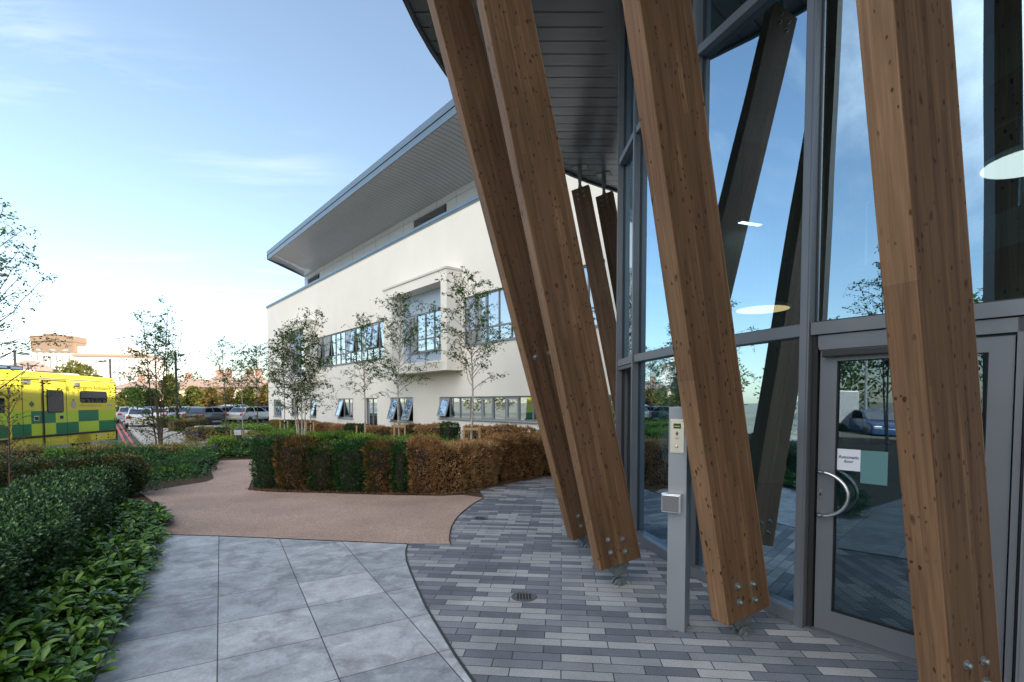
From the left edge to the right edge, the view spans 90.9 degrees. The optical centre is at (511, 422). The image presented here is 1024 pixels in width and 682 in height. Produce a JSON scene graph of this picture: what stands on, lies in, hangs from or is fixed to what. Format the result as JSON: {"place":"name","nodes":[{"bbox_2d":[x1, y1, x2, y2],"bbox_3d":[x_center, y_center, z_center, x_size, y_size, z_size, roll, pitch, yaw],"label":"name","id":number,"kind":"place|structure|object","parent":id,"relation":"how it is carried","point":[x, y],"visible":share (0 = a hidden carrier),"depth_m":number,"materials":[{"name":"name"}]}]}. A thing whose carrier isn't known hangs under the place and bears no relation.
{"place":"outdoors","nodes":[
{"label":"outdoors","id":0,"kind":"place"},
{"bbox_2d":[11,361,53,372],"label":"house","id":1,"kind":"structure","parent":0,"point":[46,369],"depth_m":112.77,"materials":[{"name":"brick"}]},
{"bbox_2d":[29,333,86,370],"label":"tower block","id":2,"kind":"structure","parent":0,"point":[62,354],"depth_m":189.26,"materials":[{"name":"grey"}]},
{"bbox_2d":[43,419,142,448],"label":"road","id":3,"kind":"structure","parent":0,"point":[128,432],"depth_m":25.13,"materials":[{"name":"grey asphalt"}]},
{"bbox_2d":[0,365,117,449],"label":"ambulance","id":4,"kind":"object","parent":3,"relation":"on","point":[78,408],"visible":0.92,"depth_m":17.58,"materials":[{"name":"yellow metal"}]},
{"bbox_2d":[72,347,164,385],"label":"hospital wing","id":5,"kind":"structure","parent":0,"point":[92,356],"depth_m":192.84,"materials":[{"name":"white"}]},
{"bbox_2d":[115,374,162,400],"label":"house","id":6,"kind":"structure","parent":0,"point":[120,387],"depth_m":97.41,"materials":[{"name":"ceramic"}]},
{"bbox_2d":[123,419,210,446],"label":"pavement","id":7,"kind":"structure","parent":0,"point":[147,427],"depth_m":27.38,"materials":[{"name":"grey concrete"}]},
{"bbox_2d":[197,369,236,405],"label":"house","id":8,"kind":"structure","parent":0,"point":[211,380],"depth_m":97.05,"materials":[{"name":"brick"}]},
{"bbox_2d":[0,0,452,380],"label":"sky","id":9,"kind":"structure","parent":0,"point":[153,149],"materials":[{"name":"blue"}]},
{"bbox_2d":[207,420,268,425],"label":"car park","id":10,"kind":"structure","parent":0,"point":[217,422],"depth_m":46.96,"materials":[{"name":"grey asphalt"}]},
{"bbox_2d":[183,407,229,424],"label":"parked car","id":11,"kind":"object","parent":10,"relation":"on","point":[213,413],"visible":0.56,"depth_m":41.66,"materials":[{"name":"grey paint"}]},
{"bbox_2d":[226,407,268,422],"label":"parked car","id":12,"kind":"object","parent":10,"relation":"on","point":[234,414],"visible":0.65,"depth_m":44.46,"materials":[{"name":"grey paint"}]},
{"bbox_2d":[227,367,267,398],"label":"house","id":13,"kind":"structure","parent":0,"point":[263,381],"depth_m":95.33,"materials":[{"name":"brick"}]},
{"bbox_2d":[84,535,471,681],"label":"slab paving","id":14,"kind":"structure","parent":0,"point":[228,609],"depth_m":3.77,"materials":[{"name":"grey stone"}]},
{"bbox_2d":[25,433,550,669],"bbox_3d":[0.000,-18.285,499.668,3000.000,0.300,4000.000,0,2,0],"label":"ground","id":15,"kind":"structure","parent":0,"point":[192,480],"depth_m":9.30,"materials":[{"name":"soil"}]},
{"bbox_2d":[0,380,34,482],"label":"sapling","id":16,"kind":"object","parent":15,"relation":"on","point":[9,432],"visible":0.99,"depth_m":6.61,"materials":[{"name":"green plant"}]},
{"bbox_2d":[0,440,47,458],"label":"garden shrub","id":17,"kind":"object","parent":15,"relation":"on","point":[38,447],"visible":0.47,"depth_m":12.02,"materials":[{"name":"green plant"}]},
{"bbox_2d":[0,198,72,396],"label":"birch tree","id":18,"kind":"object","parent":15,"relation":"on","point":[4,260],"visible":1,"depth_m":10.60,"materials":[{"name":"green plant"}]},
{"bbox_2d":[0,460,130,651],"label":"box hedge","id":19,"kind":"object","parent":15,"relation":"on","point":[44,513],"visible":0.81,"depth_m":4.36,"materials":[{"name":"green plant"}]},
{"bbox_2d":[40,445,94,458],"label":"garden shrub","id":20,"kind":"object","parent":15,"relation":"on","point":[59,452],"visible":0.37,"depth_m":11.99,"materials":[{"name":"green plant"}]},
{"bbox_2d":[51,359,98,376],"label":"leafy tree","id":21,"kind":"object","parent":15,"relation":"on","point":[75,368],"visible":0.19,"depth_m":61.24,"materials":[{"name":"green plant"}]},
{"bbox_2d":[0,449,152,496],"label":"box hedge","id":22,"kind":"object","parent":15,"relation":"on","point":[133,466],"visible":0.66,"depth_m":8.30,"materials":[{"name":"green plant"}]},
{"bbox_2d":[0,495,174,681],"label":"laurel border","id":23,"kind":"object","parent":15,"relation":"on","point":[83,596],"visible":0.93,"depth_m":3.55,"materials":[{"name":"green plant"}]},
{"bbox_2d":[65,441,121,454],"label":"garden shrub","id":24,"kind":"object","parent":15,"relation":"on","point":[94,447],"visible":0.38,"depth_m":12.44,"materials":[{"name":"green plant"}]},
{"bbox_2d":[0,431,202,453],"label":"ground cover","id":25,"kind":"object","parent":15,"relation":"on","point":[118,443],"visible":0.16,"depth_m":14.58,"materials":[{"name":"green plant"}]},
{"bbox_2d":[3,442,210,493],"bbox_3d":[-10.961,0.959,12.211,10.044,0.793,7.675,0,2,0],"label":"ground cover","id":26,"kind":"object","parent":15,"relation":"on","point":[196,467],"visible":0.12,"depth_m":10.30,"materials":[{"name":"green plant"}]},
{"bbox_2d":[3,440,218,466],"bbox_3d":[-11.305,0.883,12.989,5.967,0.780,7.536,-2,3,-44],"label":"ground cover","id":27,"kind":"object","parent":15,"relation":"on","point":[137,446],"visible":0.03,"depth_m":12.43,"materials":[{"name":"green plant"}]},
{"bbox_2d":[115,391,127,411],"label":"leafy tree","id":28,"kind":"object","parent":15,"relation":"on","point":[119,400],"visible":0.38,"depth_m":55.67,"materials":[{"name":"green plant"}]},
{"bbox_2d":[93,445,154,455],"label":"garden shrub","id":29,"kind":"object","parent":15,"relation":"on","point":[126,449],"visible":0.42,"depth_m":12.26,"materials":[{"name":"green plant"}]},
{"bbox_2d":[115,386,149,408],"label":"leafy tree","id":30,"kind":"object","parent":15,"relation":"on","point":[127,394],"visible":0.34,"depth_m":62.32,"materials":[{"name":"green plant"}]},
{"bbox_2d":[124,408,155,427],"bbox_3d":[-28.071,-0.358,38.008,1.800,1.475,4.420,-2,3,-38],"label":"parked car","id":31,"kind":"object","parent":15,"relation":"on","point":[131,412],"visible":0.52,"depth_m":36.31,"materials":[{"name":"white paint"}]},
{"bbox_2d":[124,448,174,461],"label":"garden shrub","id":32,"kind":"object","parent":15,"relation":"on","point":[161,455],"visible":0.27,"depth_m":11.73,"materials":[{"name":"green plant"}]},
{"bbox_2d":[106,295,216,443],"bbox_3d":[-11.068,-1.427,16.011,2.961,5.056,3.034,0,2,0],"label":"birch tree","id":33,"kind":"object","parent":15,"relation":"on","point":[164,397],"visible":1,"depth_m":15.77,"materials":[{"name":"green plant"}]},
{"bbox_2d":[141,463,185,479],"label":"flowering plant","id":34,"kind":"object","parent":15,"relation":"on","point":[160,470],"visible":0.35,"depth_m":10.59,"materials":[{"name":"green plant"}]},
{"bbox_2d":[141,456,190,477],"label":"garden shrub","id":35,"kind":"object","parent":15,"relation":"on","point":[156,463],"visible":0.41,"depth_m":10.86,"materials":[{"name":"green plant"}]},
{"bbox_2d":[145,442,189,457],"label":"garden shrub","id":36,"kind":"object","parent":15,"relation":"on","point":[173,446],"visible":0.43,"depth_m":13.21,"materials":[{"name":"green plant"}]},
{"bbox_2d":[157,373,184,406],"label":"leafy tree","id":37,"kind":"object","parent":15,"relation":"on","point":[180,397],"visible":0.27,"depth_m":61.55,"materials":[{"name":"green plant"}]},
{"bbox_2d":[168,417,207,431],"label":"garden shrub","id":38,"kind":"object","parent":15,"relation":"on","point":[176,423],"visible":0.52,"depth_m":31.42,"materials":[{"name":"green plant"}]},
{"bbox_2d":[162,452,216,472],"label":"garden shrub","id":39,"kind":"object","parent":15,"relation":"on","point":[209,456],"visible":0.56,"depth_m":11.69,"materials":[{"name":"green plant"}]},
{"bbox_2d":[179,371,204,398],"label":"house","id":40,"kind":"structure","parent":15,"relation":"on","point":[198,381],"depth_m":101.97,"materials":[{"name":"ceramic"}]},
{"bbox_2d":[179,385,205,406],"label":"leafy tree","id":41,"kind":"object","parent":15,"relation":"on","point":[195,400],"visible":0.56,"depth_m":63.35,"materials":[{"name":"green plant"}]},
{"bbox_2d":[184,426,215,440],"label":"garden shrub","id":42,"kind":"object","parent":15,"relation":"on","point":[204,430],"visible":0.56,"depth_m":23.74,"materials":[{"name":"green plant"}]},
{"bbox_2d":[181,447,221,463],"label":"garden shrub","id":43,"kind":"object","parent":15,"relation":"on","point":[207,450],"visible":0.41,"depth_m":12.96,"materials":[{"name":"green plant"}]},
{"bbox_2d":[199,386,219,406],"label":"leafy tree","id":44,"kind":"object","parent":15,"relation":"on","point":[205,402],"visible":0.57,"depth_m":65.46,"materials":[{"name":"brown plant"}]},
{"bbox_2d":[206,434,239,455],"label":"garden shrub","id":45,"kind":"object","parent":15,"relation":"on","point":[218,439],"visible":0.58,"depth_m":15.14,"materials":[{"name":"green plant"}]},
{"bbox_2d":[190,334,257,426],"bbox_3d":[-15.262,-1.906,26.876,3.404,5.495,2.697,-2,3,-36],"label":"birch tree","id":46,"kind":"object","parent":15,"relation":"on","point":[223,368],"visible":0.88,"depth_m":26.83,"materials":[{"name":"green plant"}]},
{"bbox_2d":[215,388,235,406],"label":"leafy tree","id":47,"kind":"object","parent":15,"relation":"on","point":[220,403],"visible":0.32,"depth_m":63.45,"materials":[{"name":"brown plant"}]},
{"bbox_2d":[203,421,262,445],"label":"ground cover","id":48,"kind":"object","parent":15,"relation":"on","point":[234,427],"visible":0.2,"depth_m":23.92,"materials":[{"name":"green plant"}]},
{"bbox_2d":[210,355,271,427],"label":"birch tree","id":49,"kind":"object","parent":15,"relation":"on","point":[241,377],"visible":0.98,"depth_m":20.93,"materials":[{"name":"green plant"}]},
{"bbox_2d":[234,387,255,406],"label":"leafy tree","id":50,"kind":"object","parent":15,"relation":"on","point":[250,401],"visible":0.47,"depth_m":62.24,"materials":[{"name":"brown plant"}]},
{"bbox_2d":[233,435,269,455],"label":"garden shrub","id":51,"kind":"object","parent":15,"relation":"on","point":[244,439],"visible":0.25,"depth_m":15.34,"materials":[{"name":"green plant"}]},
{"bbox_2d":[237,423,270,433],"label":"garden shrub","id":52,"kind":"object","parent":15,"relation":"on","point":[257,426],"visible":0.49,"depth_m":26.76,"materials":[{"name":"green plant"}]},
{"bbox_2d":[216,338,292,424],"bbox_3d":[-15.280,-2.134,30.352,4.234,5.669,3.903,2,3,41],"label":"birch tree","id":53,"kind":"object","parent":15,"relation":"on","point":[254,359],"visible":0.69,"depth_m":29.83,"materials":[{"name":"green plant"}]},
{"bbox_2d":[221,432,295,455],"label":"ground cover","id":54,"kind":"object","parent":15,"relation":"on","point":[240,450],"visible":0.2,"depth_m":14.79,"materials":[{"name":"plant"}]},
{"bbox_2d":[254,383,268,405],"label":"leafy tree","id":55,"kind":"object","parent":15,"relation":"on","point":[266,394],"visible":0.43,"depth_m":59.19,"materials":[{"name":"brown plant"}]},
{"bbox_2d":[219,418,308,434],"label":"ground cover","id":56,"kind":"object","parent":15,"relation":"on","point":[273,429],"visible":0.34,"depth_m":27.88,"materials":[{"name":"green plant"}]},
{"bbox_2d":[248,434,292,488],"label":"yew clump","id":57,"kind":"object","parent":15,"relation":"on","point":[261,458],"visible":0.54,"depth_m":9.33,"materials":[{"name":"green plant"}]},
{"bbox_2d":[254,332,311,429],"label":"birch tree","id":58,"kind":"object","parent":15,"relation":"on","point":[277,369],"visible":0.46,"depth_m":27.88,"materials":[{"name":"green plant"}]},
{"bbox_2d":[271,433,320,489],"bbox_3d":[-4.001,0.745,9.430,0.946,1.131,0.913,0,2,9],"label":"yew clump","id":59,"kind":"object","parent":15,"relation":"on","point":[291,465],"visible":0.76,"depth_m":9.20,"materials":[{"name":"black plant"}]},
{"bbox_2d":[248,307,351,442],"bbox_3d":[-6.251,-1.208,14.942,2.753,4.460,2.456,0,2,0],"label":"birch tree","id":60,"kind":"object","parent":15,"relation":"on","point":[300,363],"visible":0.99,"depth_m":14.85,"materials":[{"name":"green plant"}]},
{"bbox_2d":[271,338,342,431],"bbox_3d":[-10.824,-1.884,27.056,3.361,5.435,4.023,0,2,0],"label":"birch tree","id":61,"kind":"object","parent":15,"relation":"on","point":[313,372],"visible":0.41,"depth_m":26.92,"materials":[{"name":"green plant"}]},
{"bbox_2d":[294,431,332,445],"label":"garden shrub","id":62,"kind":"object","parent":15,"relation":"on","point":[318,434],"visible":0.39,"depth_m":17.31,"materials":[{"name":"green plant"}]},
{"bbox_2d":[311,421,333,431],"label":"yew clump","id":63,"kind":"object","parent":15,"relation":"on","point":[320,426],"visible":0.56,"depth_m":27.52,"materials":[{"name":"black plant"}]},
{"bbox_2d":[305,440,345,491],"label":"yew clump","id":64,"kind":"object","parent":15,"relation":"on","point":[322,467],"visible":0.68,"depth_m":9.13,"materials":[{"name":"green plant"}]},
{"bbox_2d":[319,428,356,441],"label":"garden shrub","id":65,"kind":"object","parent":15,"relation":"on","point":[341,433],"visible":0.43,"depth_m":17.67,"materials":[{"name":"green plant"}]},
{"bbox_2d":[222,427,477,456],"bbox_3d":[-8.272,0.675,19.618,19.297,0.850,7.561,2,3,44],"label":"ground cover","id":66,"kind":"object","parent":15,"relation":"on","point":[234,453],"visible":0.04,"depth_m":17.29,"materials":[{"name":"plant"}]},
{"bbox_2d":[332,435,376,491],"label":"yew clump","id":67,"kind":"object","parent":15,"relation":"on","point":[350,470],"visible":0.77,"depth_m":9.03,"materials":[{"name":"green plant"}]},
{"bbox_2d":[343,422,368,433],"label":"yew clump","id":68,"kind":"object","parent":15,"relation":"on","point":[349,427],"visible":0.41,"depth_m":24.74,"materials":[{"name":"green plant"}]},
{"bbox_2d":[344,432,377,440],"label":"garden shrub","id":69,"kind":"object","parent":15,"relation":"on","point":[355,435],"visible":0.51,"depth_m":16.83,"materials":[{"name":"green plant"}]},
{"bbox_2d":[330,312,411,432],"bbox_3d":[-6.439,-1.975,22.869,3.275,5.952,3.592,-2,3,-44],"label":"birch tree","id":70,"kind":"object","parent":15,"relation":"on","point":[363,332],"visible":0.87,"depth_m":22.95,"materials":[{"name":"green plant"}]},
{"bbox_2d":[366,423,386,436],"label":"yew clump","id":71,"kind":"object","parent":15,"relation":"on","point":[374,429],"visible":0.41,"depth_m":23.35,"materials":[{"name":"black plant"}]},
{"bbox_2d":[360,436,402,492],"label":"yew clump","id":72,"kind":"object","parent":15,"relation":"on","point":[378,479],"visible":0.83,"depth_m":8.95,"materials":[{"name":"black plant"}]},
{"bbox_2d":[341,291,440,438],"bbox_3d":[-4.638,-2.275,21.130,3.857,6.373,4.254,1,2,15],"label":"birch tree","id":73,"kind":"object","parent":15,"relation":"on","point":[415,328],"visible":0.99,"depth_m":20.84,"materials":[{"name":"green plant"}]},
{"bbox_2d":[248,475,547,495],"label":"leaf litter","id":74,"kind":"object","parent":15,"relation":"on","point":[408,492],"visible":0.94,"depth_m":9.07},
{"bbox_2d":[386,439,418,492],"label":"yew clump","id":75,"kind":"object","parent":15,"relation":"on","point":[401,467],"visible":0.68,"depth_m":8.91,"materials":[{"name":"green plant"}]},
{"bbox_2d":[412,423,433,435],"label":"yew clump","id":76,"kind":"object","parent":15,"relation":"on","point":[418,429],"visible":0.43,"depth_m":20.56,"materials":[{"name":"black plant"}]},
{"bbox_2d":[404,433,447,492],"bbox_3d":[-1.533,0.710,9.066,0.815,1.108,0.934,0,2,5],"label":"yew clump","id":77,"kind":"object","parent":15,"relation":"on","point":[422,478],"visible":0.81,"depth_m":8.87,"materials":[{"name":"black plant"}]},
{"bbox_2d":[427,421,447,437],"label":"yew clump","id":78,"kind":"object","parent":15,"relation":"on","point":[435,429],"visible":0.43,"depth_m":19.99,"materials":[{"name":"black plant"}]},
{"bbox_2d":[405,543,475,681],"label":"paving edging","id":79,"kind":"object","parent":15,"relation":"on","point":[465,669],"visible":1,"depth_m":3.61,"materials":[{"name":"grey concrete"}]},
{"bbox_2d":[266,99,616,439],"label":"hospital building","id":80,"kind":"structure","parent":15,"relation":"on","point":[405,215],"depth_m":24.27,"materials":[{"name":"white paint"}]},
{"bbox_2d":[335,398,352,418],"bbox_3d":[-10.145,-0.816,30.527,0.382,1.240,2.360,-2,3,-40],"label":"window","id":81,"kind":"structure","parent":80,"relation":"in","point":[348,402],"depth_m":30.70,"materials":[{"name":"grey"}]},
{"bbox_2d":[317,321,383,368],"bbox_3d":[-9.896,-4.492,30.229,0.231,2.050,10.010,-2,3,-40],"label":"window","id":82,"kind":"structure","parent":80,"relation":"in","point":[325,340],"depth_m":30.08,"materials":[{"name":"grey"}]},
{"bbox_2d":[367,398,376,424],"bbox_3d":[-7.684,-0.432,27.941,0.070,1.820,1.550,-2,3,-40],"label":"glazed door","id":83,"kind":"structure","parent":80,"relation":"in","point":[371,406],"depth_m":28.06,"materials":[{"name":"grey"}]},
{"bbox_2d":[386,397,412,422],"bbox_3d":[-5.573,-0.609,25.131,0.388,1.260,2.410,-2,3,-40],"label":"window","id":84,"kind":"structure","parent":80,"relation":"in","point":[405,403],"depth_m":25.27,"materials":[{"name":"blue"}]},
{"bbox_2d":[407,309,440,354],"bbox_3d":[-3.731,-4.068,22.678,0.190,1.810,3.840,-2,3,-40],"label":"window","id":85,"kind":"structure","parent":80,"relation":"in","point":[431,337],"depth_m":22.96,"materials":[{"name":"blue"}]},
{"bbox_2d":[436,396,537,423],"bbox_3d":[-1.044,-0.522,19.852,0.309,0.990,6.900,-2,3,-40],"label":"window","id":86,"kind":"structure","parent":80,"relation":"in","point":[507,409],"depth_m":19.69,"materials":[{"name":"grey"}]},
{"bbox_2d":[462,260,604,346],"bbox_3d":[0.436,-4.019,18.086,0.190,2.020,7.510,-2,3,-40],"label":"window","id":87,"kind":"structure","parent":80,"relation":"in","point":[500,316],"depth_m":19.52,"materials":[{"name":"grey"}]},
{"bbox_2d":[420,438,472,492],"bbox_3d":[-1.216,0.774,9.210,1.068,1.034,0.934,-1,3,-31],"label":"yew clump","id":88,"kind":"object","parent":15,"relation":"on","point":[452,478],"visible":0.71,"depth_m":8.99,"materials":[{"name":"black plant"}]},
{"bbox_2d":[439,420,460,440],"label":"yew clump","id":89,"kind":"object","parent":15,"relation":"on","point":[449,431],"visible":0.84,"depth_m":19.40,"materials":[{"name":"green plant"}]},
{"bbox_2d":[412,266,513,439],"bbox_3d":[-1.495,-2.057,16.348,3.514,6.045,3.327,0,2,0],"label":"birch tree","id":90,"kind":"object","parent":15,"relation":"on","point":[475,294],"visible":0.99,"depth_m":16.39,"materials":[{"name":"green plant"}]},
{"bbox_2d":[462,424,483,439],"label":"yew clump","id":91,"kind":"object","parent":15,"relation":"on","point":[468,432],"visible":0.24,"depth_m":18.29,"materials":[{"name":"black plant"}]},
{"bbox_2d":[447,434,505,489],"bbox_3d":[-0.712,0.765,9.685,0.984,1.036,1.530,1,3,32],"label":"yew clump","id":92,"kind":"object","parent":15,"relation":"on","point":[484,463],"visible":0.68,"depth_m":9.46,"materials":[{"name":"brown plant"}]},
{"bbox_2d":[476,428,528,482],"bbox_3d":[-0.170,0.672,10.460,0.920,1.121,1.280,2,3,40],"label":"yew clump","id":93,"kind":"object","parent":15,"relation":"on","point":[511,467],"visible":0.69,"depth_m":10.26,"materials":[{"name":"brown plant"}]},
{"bbox_2d":[491,422,519,433],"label":"yew clump","id":94,"kind":"object","parent":15,"relation":"on","point":[505,427],"visible":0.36,"depth_m":17.17,"materials":[{"name":"black plant"}]},
{"bbox_2d":[510,432,547,477],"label":"yew clump","id":95,"kind":"object","parent":15,"relation":"on","point":[535,456],"visible":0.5,"depth_m":10.78,"materials":[{"name":"black plant"}]},
{"bbox_2d":[140,460,481,543],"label":"resin path","id":96,"kind":"structure","parent":0,"point":[225,501],"depth_m":7.38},
{"bbox_2d":[407,476,917,681],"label":"block paving","id":97,"kind":"structure","parent":0,"point":[580,618],"depth_m":3.72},
{"bbox_2d":[427,0,589,547],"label":"timber column","id":98,"kind":"structure","parent":97,"relation":"on","point":[462,49],"depth_m":5.09,"materials":[{"name":"wood"}]},
{"bbox_2d":[511,591,536,601],"bbox_3d":[0.100,1.448,4.191,0.210,0.007,0.210,0,2,0],"label":"drain cover","id":99,"kind":"object","parent":97,"relation":"on","point":[523,596],"visible":1,"depth_m":4.18,"materials":[{"name":"grey metal"}]},
{"bbox_2d":[476,0,640,585],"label":"timber column","id":100,"kind":"structure","parent":97,"relation":"on","point":[509,30],"depth_m":4.18,"materials":[{"name":"wood"}]},
{"bbox_2d":[571,164,615,417],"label":"timber column","id":101,"kind":"structure","parent":97,"relation":"on","point":[594,260],"depth_m":11.23,"materials":[{"name":"wood"}]},
{"bbox_2d":[595,171,616,306],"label":"timber column","id":102,"kind":"structure","parent":97,"relation":"on","point":[606,207],"depth_m":11.62,"materials":[{"name":"wood"}]},
{"bbox_2d":[661,407,690,632],"bbox_3d":[1.170,0.684,3.595,0.155,1.585,0.281,1,3,29],"label":"intercom post","id":103,"kind":"object","parent":97,"relation":"on","point":[676,501],"visible":0.93,"depth_m":3.54,"materials":[{"name":"grey metal"}]},
{"bbox_2d":[622,0,769,636],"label":"timber column","id":104,"kind":"structure","parent":97,"relation":"on","point":[662,42],"depth_m":3.21,"materials":[{"name":"wood"}]},
{"bbox_2d":[402,0,1023,681],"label":"entrance building","id":105,"kind":"structure","parent":97,"relation":"on","point":[784,94],"depth_m":3.75,"materials":[{"name":"grey metal"}]},
{"bbox_2d":[814,335,1016,681],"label":"door","id":106,"kind":"structure","parent":105,"relation":"in","point":[1001,351],"depth_m":3.28,"materials":[{"name":"grey metal"}]},
{"bbox_2d":[856,0,1001,681],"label":"timber column","id":107,"kind":"structure","parent":97,"relation":"on","point":[908,58],"depth_m":2.30,"materials":[{"name":"wood"}]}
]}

